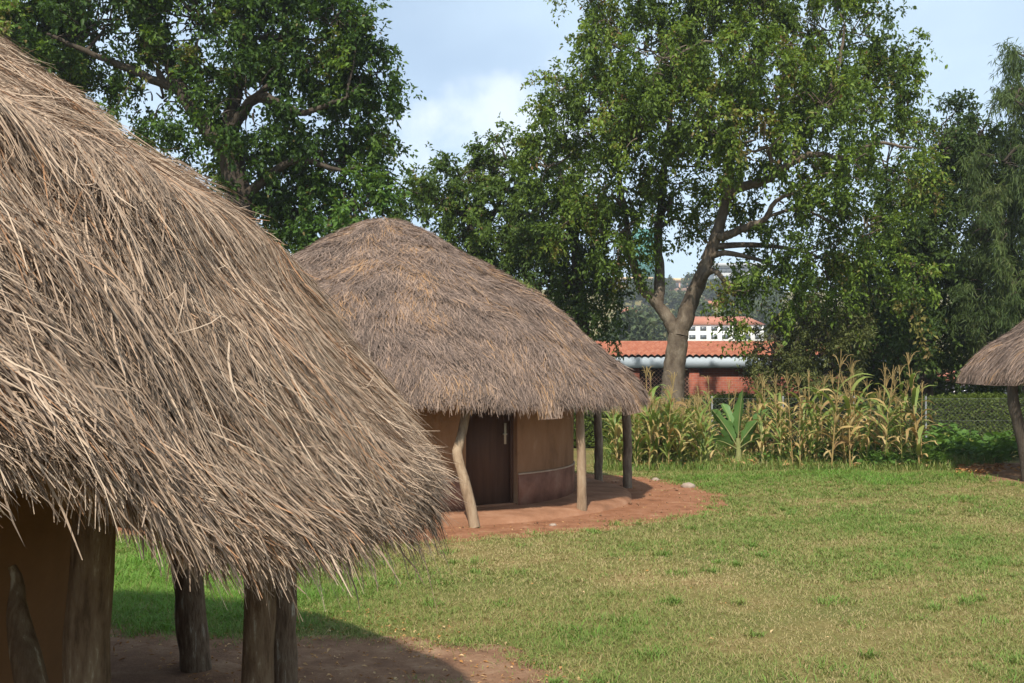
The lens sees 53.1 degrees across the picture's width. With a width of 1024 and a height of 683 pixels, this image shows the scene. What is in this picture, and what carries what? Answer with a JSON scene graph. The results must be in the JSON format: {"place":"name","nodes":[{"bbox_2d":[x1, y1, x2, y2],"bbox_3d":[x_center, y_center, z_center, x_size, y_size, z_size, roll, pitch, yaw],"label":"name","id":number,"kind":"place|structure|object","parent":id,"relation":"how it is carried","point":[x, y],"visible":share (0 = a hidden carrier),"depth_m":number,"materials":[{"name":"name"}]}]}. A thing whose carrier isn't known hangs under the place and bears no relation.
{"place":"outdoors","nodes":[
{"label":"outdoors","id":0,"kind":"place"},
{"bbox_2d":[23,0,1023,291],"label":"sky","id":1,"kind":"structure","parent":0,"point":[470,60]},
{"bbox_2d":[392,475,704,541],"bbox_3d":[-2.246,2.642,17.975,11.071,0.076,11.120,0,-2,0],"label":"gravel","id":2,"kind":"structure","parent":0,"point":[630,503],"depth_m":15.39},
{"bbox_2d":[110,290,1023,682],"bbox_3d":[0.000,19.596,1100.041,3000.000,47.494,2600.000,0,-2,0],"label":"ground","id":3,"kind":"structure","parent":0,"point":[785,634],"depth_m":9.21,"materials":[{"name":"plant"}]},
{"bbox_2d":[0,0,426,254],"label":"broadleaf tree","id":4,"kind":"object","parent":3,"relation":"on","point":[66,28],"visible":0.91,"depth_m":25.59,"materials":[{"name":"green plant"}]},
{"bbox_2d":[110,623,578,682],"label":"bare earth","id":5,"kind":"structure","parent":3,"relation":"on","point":[455,668],"depth_m":7.29,"materials":[{"name":"soil"}]},
{"bbox_2d":[0,27,475,682],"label":"thatched hut","id":6,"kind":"object","parent":5,"relation":"on","point":[196,385],"visible":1,"depth_m":2.92,"materials":[{"name":"plant"}]},
{"bbox_2d":[284,166,412,252],"bbox_3d":[-4.071,-0.680,25.575,3.249,7.287,2.911,0,-2,0],"label":"tree","id":7,"kind":"object","parent":3,"relation":"on","point":[342,218],"visible":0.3,"depth_m":25.17,"materials":[{"name":"green plant"}]},
{"bbox_2d":[110,475,712,682],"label":"dry leaf litter","id":8,"kind":"object","parent":3,"relation":"on","point":[309,646],"visible":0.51,"depth_m":7.34,"materials":[{"name":"plant"}]},
{"bbox_2d":[116,472,727,544],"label":"bare earth","id":9,"kind":"structure","parent":3,"relation":"on","point":[634,510],"depth_m":15.31,"materials":[{"name":"soil"}]},
{"bbox_2d":[289,216,650,528],"bbox_3d":[-2.237,0.240,18.046,9.348,4.916,9.313,0,-2,0],"label":"thatched hut","id":10,"kind":"object","parent":9,"relation":"on","point":[501,374],"visible":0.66,"depth_m":15.40,"materials":[{"name":"plant"}]},
{"bbox_2d":[466,405,509,504],"bbox_3d":[-0.369,1.570,15.484,0.830,1.775,0.090,2,-3,-36],"label":"door","id":11,"kind":"structure","parent":10,"relation":"in","point":[488,435],"depth_m":15.49,"materials":[{"name":"brown wood"}]},
{"bbox_2d":[384,112,593,297],"bbox_3d":[-0.851,-1.997,33.201,7.475,10.493,5.035,0,-2,0],"label":"broadleaf tree","id":12,"kind":"object","parent":3,"relation":"on","point":[475,212],"visible":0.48,"depth_m":32.56,"materials":[{"name":"green plant"}]},
{"bbox_2d":[482,165,645,361],"bbox_3d":[1.584,-1.077,31.081,5.083,8.559,4.524,0,-2,0],"label":"broadleaf tree","id":13,"kind":"object","parent":3,"relation":"on","point":[578,307],"visible":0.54,"depth_m":30.46,"materials":[{"name":"green plant"}]},
{"bbox_2d":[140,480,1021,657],"bbox_3d":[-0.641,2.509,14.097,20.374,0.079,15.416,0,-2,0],"label":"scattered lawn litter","id":14,"kind":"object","parent":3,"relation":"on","point":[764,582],"visible":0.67,"depth_m":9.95,"materials":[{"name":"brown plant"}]},
{"bbox_2d":[606,408,621,459],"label":"maize plant","id":15,"kind":"object","parent":3,"relation":"on","point":[618,435],"visible":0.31,"depth_m":23.47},
{"bbox_2d":[606,409,622,461],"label":"maize plant","id":16,"kind":"object","parent":3,"relation":"on","point":[615,427],"visible":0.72,"depth_m":23.27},
{"bbox_2d":[596,307,657,340],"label":"hillside tree","id":17,"kind":"object","parent":3,"relation":"on","point":[639,328],"visible":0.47,"depth_m":121.50,"materials":[{"name":"green plant"}]},
{"bbox_2d":[621,414,643,462],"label":"maize plant","id":18,"kind":"object","parent":3,"relation":"on","point":[635,455],"visible":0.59,"depth_m":23.05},
{"bbox_2d":[617,412,658,462],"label":"maize plant","id":19,"kind":"object","parent":3,"relation":"on","point":[643,439],"visible":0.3,"depth_m":23.15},
{"bbox_2d":[631,278,653,307],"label":"hillside tree","id":20,"kind":"object","parent":3,"relation":"on","point":[643,299],"visible":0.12,"depth_m":310.83,"materials":[{"name":"green plant"}]},
{"bbox_2d":[631,229,654,280],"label":"tower under construction","id":21,"kind":"structure","parent":3,"relation":"on","point":[643,265],"depth_m":501.83},
{"bbox_2d":[629,303,662,323],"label":"hillside tree","id":22,"kind":"object","parent":3,"relation":"on","point":[646,308],"visible":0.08,"depth_m":217.57,"materials":[{"name":"green plant"}]},
{"bbox_2d":[632,372,662,443],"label":"maize plant","id":23,"kind":"object","parent":3,"relation":"on","point":[653,391],"visible":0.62,"depth_m":24.27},
{"bbox_2d":[640,366,665,464],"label":"maize plant","id":24,"kind":"object","parent":3,"relation":"on","point":[647,415],"visible":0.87,"depth_m":23.05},
{"bbox_2d":[643,400,663,469],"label":"maize plant","id":25,"kind":"object","parent":3,"relation":"on","point":[650,428],"visible":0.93,"depth_m":22.79,"materials":[{"name":"plant"}]},
{"bbox_2d":[632,394,676,467],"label":"maize plant","id":26,"kind":"object","parent":3,"relation":"on","point":[654,439],"visible":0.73,"depth_m":22.91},
{"bbox_2d":[642,310,667,340],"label":"hillside tree","id":27,"kind":"object","parent":3,"relation":"on","point":[660,331],"visible":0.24,"depth_m":162.78,"materials":[{"name":"green plant"}]},
{"bbox_2d":[643,406,671,462],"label":"maize plant","id":28,"kind":"object","parent":3,"relation":"on","point":[657,429],"visible":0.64,"depth_m":23.19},
{"bbox_2d":[658,394,677,464],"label":"maize plant","id":29,"kind":"object","parent":3,"relation":"on","point":[666,445],"visible":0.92,"depth_m":23.02,"materials":[{"name":"plant"}]},
{"bbox_2d":[659,370,676,462],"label":"maize plant","id":30,"kind":"object","parent":3,"relation":"on","point":[668,412],"visible":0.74,"depth_m":23.50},
{"bbox_2d":[653,375,686,463],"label":"maize plant","id":31,"kind":"object","parent":3,"relation":"on","point":[672,429],"visible":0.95,"depth_m":22.89,"materials":[{"name":"plant"}]},
{"bbox_2d":[665,274,677,290],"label":"hillside tree","id":32,"kind":"object","parent":3,"relation":"on","point":[672,284],"visible":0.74,"depth_m":391.42,"materials":[{"name":"green plant"}]},
{"bbox_2d":[654,385,691,461],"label":"maize plant","id":33,"kind":"object","parent":3,"relation":"on","point":[670,389],"visible":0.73,"depth_m":23.30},
{"bbox_2d":[664,287,684,310],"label":"hillside tree","id":34,"kind":"object","parent":3,"relation":"on","point":[673,297],"visible":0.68,"depth_m":296.99,"materials":[{"name":"green plant"}]},
{"bbox_2d":[664,411,694,461],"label":"maize plant","id":35,"kind":"object","parent":3,"relation":"on","point":[678,445],"visible":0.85,"depth_m":23.23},
{"bbox_2d":[662,405,697,466],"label":"maize plant","id":36,"kind":"object","parent":3,"relation":"on","point":[681,442],"visible":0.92,"depth_m":23.04,"materials":[{"name":"plant"}]},
{"bbox_2d":[672,298,702,317],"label":"hillside tree","id":37,"kind":"object","parent":3,"relation":"on","point":[697,312],"visible":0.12,"depth_m":244.40,"materials":[{"name":"green plant"}]},
{"bbox_2d":[681,272,709,297],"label":"hillside tree","id":38,"kind":"object","parent":3,"relation":"on","point":[686,281],"visible":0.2,"depth_m":352.45,"materials":[{"name":"green plant"}]},
{"bbox_2d":[683,393,713,462],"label":"maize plant","id":39,"kind":"object","parent":3,"relation":"on","point":[700,435],"visible":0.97,"depth_m":22.99,"materials":[{"name":"plant"}]},
{"bbox_2d":[697,415,711,461],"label":"maize plant","id":40,"kind":"object","parent":3,"relation":"on","point":[705,438],"visible":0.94,"depth_m":23.02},
{"bbox_2d":[691,386,720,458],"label":"maize plant","id":41,"kind":"object","parent":3,"relation":"on","point":[708,429],"visible":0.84,"depth_m":23.59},
{"bbox_2d":[697,298,714,315],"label":"hillside tree","id":42,"kind":"object","parent":3,"relation":"on","point":[705,304],"visible":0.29,"depth_m":263.74,"materials":[{"name":"green plant"}]},
{"bbox_2d":[702,279,723,299],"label":"hillside tree","id":43,"kind":"object","parent":3,"relation":"on","point":[712,294],"visible":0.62,"depth_m":333.53,"materials":[{"name":"green plant"}]},
{"bbox_2d":[496,0,955,436],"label":"broadleaf tree","id":44,"kind":"object","parent":3,"relation":"on","point":[642,106],"visible":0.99,"depth_m":28.15,"materials":[{"name":"green plant"}]},
{"bbox_2d":[688,316,764,340],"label":"white house","id":45,"kind":"structure","parent":3,"relation":"on","point":[701,329],"depth_m":200.20,"materials":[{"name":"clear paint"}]},
{"bbox_2d":[708,263,764,286],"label":"grey building","id":46,"kind":"structure","parent":3,"relation":"on","point":[725,268],"depth_m":521.67,"materials":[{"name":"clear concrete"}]},
{"bbox_2d":[709,390,773,460],"bbox_3d":[5.326,2.046,24.290,1.588,1.789,1.112,0,-2,7],"label":"banana plant","id":47,"kind":"object","parent":3,"relation":"on","point":[730,430],"visible":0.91,"depth_m":24.17,"materials":[{"name":"green plant"}]},
{"bbox_2d":[740,297,781,323],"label":"hillside tree","id":48,"kind":"object","parent":3,"relation":"on","point":[755,314],"visible":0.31,"depth_m":212.72,"materials":[{"name":"green plant"}]},
{"bbox_2d":[754,376,774,452],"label":"maize plant","id":49,"kind":"object","parent":3,"relation":"on","point":[763,403],"visible":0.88,"depth_m":24.39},
{"bbox_2d":[752,293,783,339],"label":"hillside tree","id":50,"kind":"object","parent":3,"relation":"on","point":[771,307],"visible":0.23,"depth_m":212.81,"materials":[{"name":"green plant"}]},
{"bbox_2d":[756,413,783,463],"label":"maize plant","id":51,"kind":"object","parent":3,"relation":"on","point":[762,431],"visible":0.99,"depth_m":22.91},
{"bbox_2d":[612,453,938,467],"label":"dry maize litter","id":52,"kind":"object","parent":3,"relation":"on","point":[620,460],"visible":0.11,"depth_m":23.48,"materials":[{"name":"beige plant"}]},
{"bbox_2d":[752,392,799,456],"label":"maize plant","id":53,"kind":"object","parent":3,"relation":"on","point":[775,396],"visible":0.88,"depth_m":23.82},
{"bbox_2d":[758,373,796,454],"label":"maize plant","id":54,"kind":"object","parent":3,"relation":"on","point":[775,383],"visible":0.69,"depth_m":24.78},
{"bbox_2d":[772,411,786,464],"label":"maize plant","id":55,"kind":"object","parent":3,"relation":"on","point":[780,433],"visible":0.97,"depth_m":23.29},
{"bbox_2d":[776,408,799,458],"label":"maize plant","id":56,"kind":"object","parent":3,"relation":"on","point":[785,439],"visible":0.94,"depth_m":23.69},
{"bbox_2d":[768,373,813,463],"bbox_3d":[6.391,1.783,23.577,1.214,2.251,0.679,-1,-2,23],"label":"maize plant","id":57,"kind":"object","parent":3,"relation":"on","point":[790,426],"visible":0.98,"depth_m":23.55,"materials":[{"name":"plant"}]},
{"bbox_2d":[574,391,1023,447],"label":"hedge","id":58,"kind":"object","parent":3,"relation":"on","point":[972,416],"visible":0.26,"depth_m":30.02,"materials":[{"name":"green plant"}]},
{"bbox_2d":[784,411,816,462],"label":"maize plant","id":59,"kind":"object","parent":3,"relation":"on","point":[800,444],"visible":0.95,"depth_m":23.29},
{"bbox_2d":[787,373,821,454],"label":"maize plant","id":60,"kind":"object","parent":3,"relation":"on","point":[802,407],"visible":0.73,"depth_m":24.36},
{"bbox_2d":[735,294,878,440],"bbox_3d":[8.287,0.867,28.905,3.929,4.479,2.954,-1,-2,21],"label":"bushy tree","id":61,"kind":"object","parent":3,"relation":"on","point":[792,354],"visible":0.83,"depth_m":28.62,"materials":[{"name":"green plant"}]},
{"bbox_2d":[791,369,829,459],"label":"maize plant","id":62,"kind":"object","parent":3,"relation":"on","point":[808,404],"visible":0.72,"depth_m":24.91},
{"bbox_2d":[803,400,824,460],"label":"maize plant","id":63,"kind":"object","parent":3,"relation":"on","point":[812,428],"visible":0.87,"depth_m":23.79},
{"bbox_2d":[792,375,840,461],"bbox_3d":[7.275,1.859,24.061,1.457,2.135,0.310,1,-2,-19],"label":"maize plant","id":64,"kind":"object","parent":3,"relation":"on","point":[821,400],"visible":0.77,"depth_m":24.11,"materials":[{"name":"plant"}]},
{"bbox_2d":[809,402,825,460],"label":"maize plant","id":65,"kind":"object","parent":3,"relation":"on","point":[817,436],"visible":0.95,"depth_m":23.73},
{"bbox_2d":[818,395,834,458],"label":"maize plant","id":66,"kind":"object","parent":3,"relation":"on","point":[827,429],"visible":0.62,"depth_m":23.76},
{"bbox_2d":[818,445,851,463],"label":"broad leaved plant","id":67,"kind":"object","parent":3,"relation":"on","point":[834,456],"visible":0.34,"depth_m":23.80,"materials":[{"name":"green plant"}]},
{"bbox_2d":[809,370,861,464],"bbox_3d":[7.322,1.764,23.099,1.350,2.259,0.471,-1,-2,20],"label":"maize plant","id":68,"kind":"object","parent":3,"relation":"on","point":[832,380],"visible":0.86,"depth_m":23.12,"materials":[{"name":"plant"}]},
{"bbox_2d":[814,394,857,462],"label":"maize plant","id":69,"kind":"object","parent":3,"relation":"on","point":[841,433],"visible":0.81,"depth_m":23.25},
{"bbox_2d":[649,396,1023,446],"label":"chain link fence","id":70,"kind":"object","parent":3,"relation":"on","point":[782,398],"visible":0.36,"depth_m":27.96,"materials":[{"name":"metal"}]},
{"bbox_2d":[760,261,913,392],"bbox_3d":[11.376,0.231,36.077,5.550,6.317,3.643,0,-2,0],"label":"bushy tree","id":71,"kind":"object","parent":3,"relation":"on","point":[812,308],"visible":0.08,"depth_m":35.88,"materials":[{"name":"green plant"}]},
{"bbox_2d":[800,352,873,465],"bbox_3d":[7.173,1.535,22.722,1.610,2.695,0.917,0,-2,8],"label":"maize plant","id":72,"kind":"object","parent":3,"relation":"on","point":[836,419],"visible":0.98,"depth_m":22.69,"materials":[{"name":"plant"}]},
{"bbox_2d":[825,410,852,457],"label":"maize plant","id":73,"kind":"object","parent":3,"relation":"on","point":[837,434],"visible":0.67,"depth_m":23.76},
{"bbox_2d":[822,357,872,466],"bbox_3d":[7.529,1.619,22.944,1.408,2.537,0.689,2,-3,-37],"label":"maize plant","id":74,"kind":"object","parent":3,"relation":"on","point":[847,401],"visible":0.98,"depth_m":22.92,"materials":[{"name":"plant"}]},
{"bbox_2d":[834,372,868,457],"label":"maize plant","id":75,"kind":"object","parent":3,"relation":"on","point":[860,445],"visible":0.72,"depth_m":23.60,"materials":[{"name":"plant"}]},
{"bbox_2d":[843,401,867,464],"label":"maize plant","id":76,"kind":"object","parent":3,"relation":"on","point":[855,446],"visible":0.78,"depth_m":23.30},
{"bbox_2d":[843,372,873,450],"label":"maize plant","id":77,"kind":"object","parent":3,"relation":"on","point":[862,418],"visible":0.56,"depth_m":24.77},
{"bbox_2d":[845,446,881,465],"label":"broad leaved plant","id":78,"kind":"object","parent":3,"relation":"on","point":[860,459],"visible":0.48,"depth_m":23.43,"materials":[{"name":"green plant"}]},
{"bbox_2d":[855,380,879,441],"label":"maize plant","id":79,"kind":"object","parent":3,"relation":"on","point":[872,394],"visible":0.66,"depth_m":25.02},
{"bbox_2d":[859,400,876,459],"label":"maize plant","id":80,"kind":"object","parent":3,"relation":"on","point":[867,445],"visible":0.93,"depth_m":23.33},
{"bbox_2d":[803,343,951,396],"bbox_3d":[13.093,1.825,36.964,5.467,5.013,3.768,0,-2,7],"label":"bushy tree","id":81,"kind":"object","parent":3,"relation":"on","point":[873,386],"visible":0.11,"depth_m":36.39,"materials":[{"name":"green plant"}]},
{"bbox_2d":[864,450,897,466],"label":"broad leaved plant","id":82,"kind":"object","parent":3,"relation":"on","point":[880,459],"visible":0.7,"depth_m":23.05,"materials":[{"name":"green plant"}]},
{"bbox_2d":[862,375,905,452],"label":"maize plant","id":83,"kind":"object","parent":3,"relation":"on","point":[876,428],"visible":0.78,"depth_m":24.16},
{"bbox_2d":[863,364,905,452],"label":"maize plant","id":84,"kind":"object","parent":3,"relation":"on","point":[874,411],"visible":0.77,"depth_m":23.87,"materials":[{"name":"plant"}]},
{"bbox_2d":[867,385,905,453],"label":"maize plant","id":85,"kind":"object","parent":3,"relation":"on","point":[879,426],"visible":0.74,"depth_m":23.70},
{"bbox_2d":[862,365,915,459],"bbox_3d":[8.553,1.716,23.329,0.736,2.370,1.178,1,-3,-33],"label":"maize plant","id":86,"kind":"object","parent":3,"relation":"on","point":[883,403],"visible":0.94,"depth_m":23.39,"materials":[{"name":"plant"}]},
{"bbox_2d":[875,386,906,463],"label":"maize plant","id":87,"kind":"object","parent":3,"relation":"on","point":[886,432],"visible":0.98,"depth_m":23.06,"materials":[{"name":"plant"}]},
{"bbox_2d":[880,398,917,463],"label":"maize plant","id":88,"kind":"object","parent":3,"relation":"on","point":[903,451],"visible":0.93,"depth_m":23.16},
{"bbox_2d":[889,394,909,451],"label":"maize plant","id":89,"kind":"object","parent":3,"relation":"on","point":[897,410],"visible":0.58,"depth_m":24.49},
{"bbox_2d":[886,451,920,465],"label":"broad leaved plant","id":90,"kind":"object","parent":3,"relation":"on","point":[908,458],"visible":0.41,"depth_m":23.46,"materials":[{"name":"green plant"}]},
{"bbox_2d":[894,366,912,444],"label":"maize plant","id":91,"kind":"object","parent":3,"relation":"on","point":[903,397],"visible":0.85,"depth_m":24.84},
{"bbox_2d":[895,407,925,459],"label":"maize plant","id":92,"kind":"object","parent":3,"relation":"on","point":[914,437],"visible":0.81,"depth_m":23.52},
{"bbox_2d":[888,380,934,464],"bbox_3d":[9.093,1.883,23.416,1.125,2.037,0.467,-1,-2,20],"label":"maize plant","id":93,"kind":"object","parent":3,"relation":"on","point":[910,431],"visible":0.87,"depth_m":23.49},
{"bbox_2d":[904,351,933,462],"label":"maize plant","id":94,"kind":"object","parent":3,"relation":"on","point":[914,392],"visible":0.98,"depth_m":23.11,"materials":[{"name":"plant"}]},
{"bbox_2d":[816,86,1023,396],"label":"broadleaf tree","id":95,"kind":"object","parent":3,"relation":"on","point":[956,144],"visible":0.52,"depth_m":32.63,"materials":[{"name":"green plant"}]},
{"bbox_2d":[899,381,942,463],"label":"maize plant","id":96,"kind":"object","parent":3,"relation":"on","point":[921,422],"visible":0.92,"depth_m":23.39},
{"bbox_2d":[915,450,952,465],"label":"broad leaved plant","id":97,"kind":"object","parent":3,"relation":"on","point":[929,458],"visible":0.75,"depth_m":23.23,"materials":[{"name":"green plant"}]},
{"bbox_2d":[866,308,1006,402],"bbox_3d":[15.666,1.509,37.807,5.614,5.890,3.936,0,-2,0],"label":"bushy tree","id":98,"kind":"object","parent":3,"relation":"on","point":[966,390],"visible":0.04,"depth_m":37.37,"materials":[{"name":"green plant"}]},
{"bbox_2d":[915,433,963,460],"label":"broad leaved plant","id":99,"kind":"object","parent":3,"relation":"on","point":[940,446],"visible":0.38,"depth_m":24.38,"materials":[{"name":"green plant"}]},
{"bbox_2d":[922,422,975,447],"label":"broad leaved plant","id":100,"kind":"object","parent":3,"relation":"on","point":[951,432],"visible":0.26,"depth_m":26.90,"materials":[{"name":"green plant"}]},
{"bbox_2d":[933,435,981,455],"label":"broad leaved plant","id":101,"kind":"object","parent":3,"relation":"on","point":[972,443],"visible":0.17,"depth_m":25.26,"materials":[{"name":"green plant"}]},
{"bbox_2d":[948,441,981,461],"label":"broad leaved plant","id":102,"kind":"object","parent":3,"relation":"on","point":[965,452],"visible":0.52,"depth_m":24.62,"materials":[{"name":"green plant"}]},
{"bbox_2d":[950,429,992,454],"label":"broad leaved plant","id":103,"kind":"object","parent":3,"relation":"on","point":[974,433],"visible":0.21,"depth_m":26.06,"materials":[{"name":"green plant"}]},
{"bbox_2d":[935,36,1023,396],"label":"feathery tree","id":104,"kind":"object","parent":3,"relation":"on","point":[1002,266],"visible":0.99,"depth_m":31.02,"materials":[{"name":"green plant"}]},
{"bbox_2d":[954,463,1020,474],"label":"fallen orange leaves","id":105,"kind":"object","parent":3,"relation":"on","point":[962,468],"visible":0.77,"depth_m":22.28,"materials":[{"name":"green plant"}]},
{"bbox_2d":[951,463,1023,485],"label":"bare earth","id":106,"kind":"structure","parent":3,"relation":"on","point":[1004,479],"depth_m":21.40,"materials":[{"name":"soil"}]},
{"bbox_2d":[955,319,1023,481],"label":"thatched hut","id":107,"kind":"object","parent":106,"relation":"on","point":[1000,360],"visible":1,"depth_m":20.61,"materials":[{"name":"plant"}]},
{"bbox_2d":[972,444,1013,463],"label":"broad leaved plant","id":108,"kind":"object","parent":106,"relation":"on","point":[995,450],"visible":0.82,"depth_m":24.49,"materials":[{"name":"green plant"}]},
{"bbox_2d":[967,320,1021,395],"bbox_3d":[18.545,0.596,35.941,5.427,5.736,4.564,0,-2,0],"label":"bushy tree","id":109,"kind":"object","parent":3,"relation":"on","point":[999,388],"visible":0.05,"depth_m":35.34,"materials":[{"name":"green plant"}]},
{"bbox_2d":[984,430,1018,458],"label":"broad leaved plant","id":110,"kind":"object","parent":3,"relation":"on","point":[1006,442],"visible":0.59,"depth_m":25.83,"materials":[{"name":"green plant"}]},
{"bbox_2d":[596,341,885,397],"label":"brick building","id":111,"kind":"structure","parent":0,"point":[703,358],"depth_m":40.26,"materials":[{"name":"tile"}]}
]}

